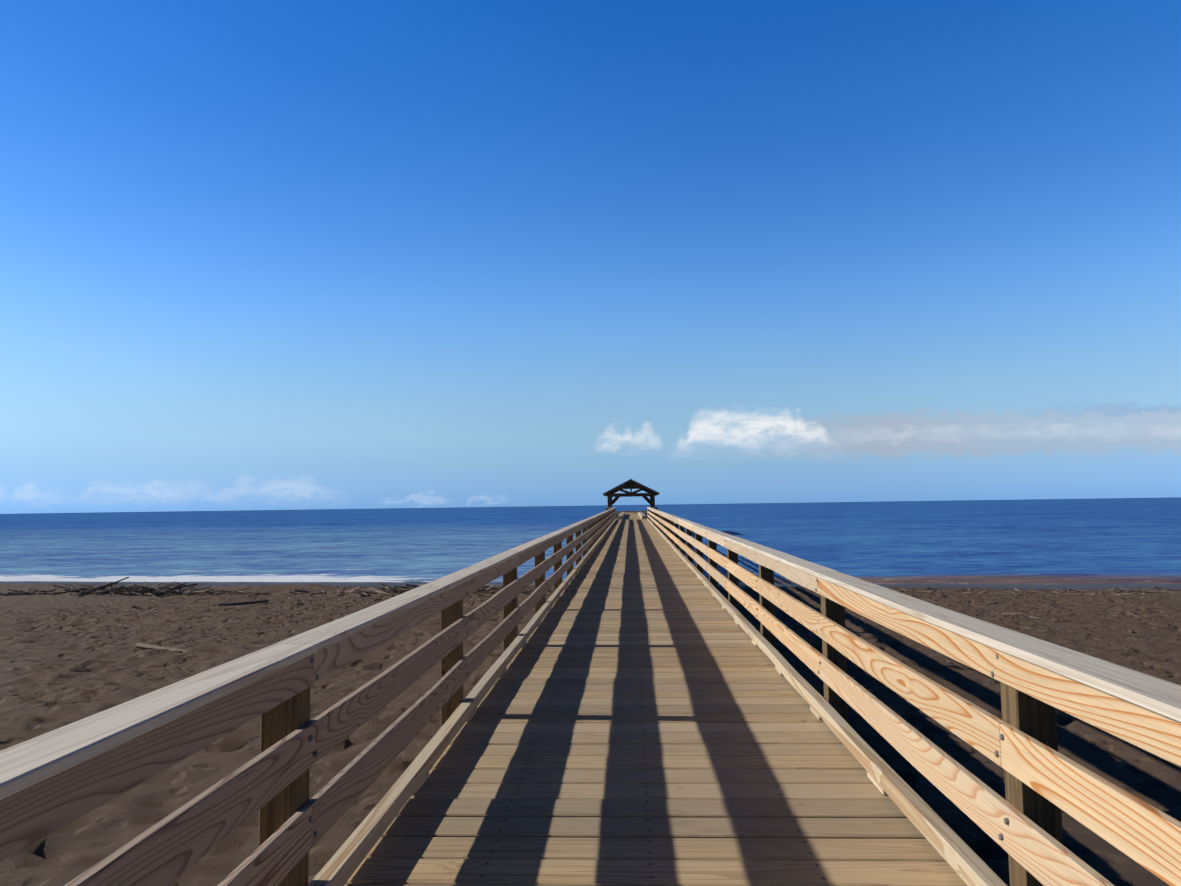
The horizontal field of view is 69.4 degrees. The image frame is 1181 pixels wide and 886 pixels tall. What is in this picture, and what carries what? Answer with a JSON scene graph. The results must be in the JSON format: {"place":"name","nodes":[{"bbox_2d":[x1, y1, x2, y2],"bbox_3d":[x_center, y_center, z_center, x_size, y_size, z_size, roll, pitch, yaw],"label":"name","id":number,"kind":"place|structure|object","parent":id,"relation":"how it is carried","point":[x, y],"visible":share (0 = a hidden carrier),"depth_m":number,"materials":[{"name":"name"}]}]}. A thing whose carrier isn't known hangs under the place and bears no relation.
{"place":"outdoors","nodes":[
{"label":"outdoors","id":0,"kind":"place"},
{"bbox_2d":[0,508,615,885],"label":"railing boards","id":1,"kind":"object","parent":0,"point":[168,850],"visible":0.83,"depth_m":2.72,"materials":[{"name":"brown wood"}]},
{"bbox_2d":[0,581,1180,885],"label":"beach sand","id":2,"kind":"structure","parent":0,"point":[64,657],"depth_m":10.93,"materials":[{"name":"brown sand"}]},
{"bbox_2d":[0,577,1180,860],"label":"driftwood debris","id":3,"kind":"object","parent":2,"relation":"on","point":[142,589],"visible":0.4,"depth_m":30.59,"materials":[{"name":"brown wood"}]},
{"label":"pier","id":4,"kind":"object","parent":2,"relation":"on","visible":0},
{"bbox_2d":[344,512,967,885],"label":"pier deck","id":5,"kind":"structure","parent":4,"relation":"on","point":[644,715],"depth_m":4.57,"materials":[{"name":"brown wood"}]},
{"bbox_2d":[606,481,655,509],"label":"pavilion frame","id":6,"kind":"object","parent":5,"relation":"on","point":[630,485],"visible":0.9,"depth_m":111.61,"materials":[{"name":"black wood"}]},
{"bbox_2d":[603,479,658,496],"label":"roof","id":7,"kind":"structure","parent":6,"relation":"attached to","point":[635,482],"depth_m":110.69,"materials":[{"name":"black wood"}]},
{"bbox_2d":[616,511,647,513],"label":"pier head kerb","id":8,"kind":"structure","parent":5,"relation":"on","point":[643,512],"depth_m":130.09,"materials":[{"name":"brown wood"}]},
{"bbox_2d":[308,512,1006,885],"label":"pier kerbs","id":9,"kind":"structure","parent":5,"relation":"on","point":[964,860],"depth_m":4.31,"materials":[{"name":"brown wood"}]},
{"bbox_2d":[259,507,1062,885],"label":"railing posts","id":10,"kind":"object","parent":5,"relation":"attached to","point":[1029,715],"visible":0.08,"depth_m":2.99,"materials":[{"name":"brown wood"}]},
{"bbox_2d":[0,507,1180,799],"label":"pier rail caps","id":11,"kind":"object","parent":10,"relation":"on","point":[38,759],"visible":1,"depth_m":2.51,"materials":[{"name":"grey wood"}]},
{"bbox_2d":[0,497,1180,584],"bbox_3d":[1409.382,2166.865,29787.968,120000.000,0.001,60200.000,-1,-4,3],"label":"sea water","id":12,"kind":"structure","parent":0,"point":[1078,541],"depth_m":99.00,"materials":[{"name":"blue liquid"}]},
{"bbox_2d":[0,0,1180,513],"label":"sky","id":13,"kind":"structure","parent":0,"point":[255,254],"materials":[{"name":"blue"}]},
{"bbox_2d":[647,507,1180,885],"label":"railing boards","id":14,"kind":"object","parent":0,"point":[1145,835],"visible":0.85,"depth_m":3.00,"materials":[{"name":"beige wood"}]},
{"bbox_2d":[309,514,1008,839],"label":"pier rail bolts","id":15,"kind":"object","parent":14,"relation":"in","point":[1000,835],"visible":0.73,"depth_m":3.03,"materials":[{"name":"grey metal"}]}
]}

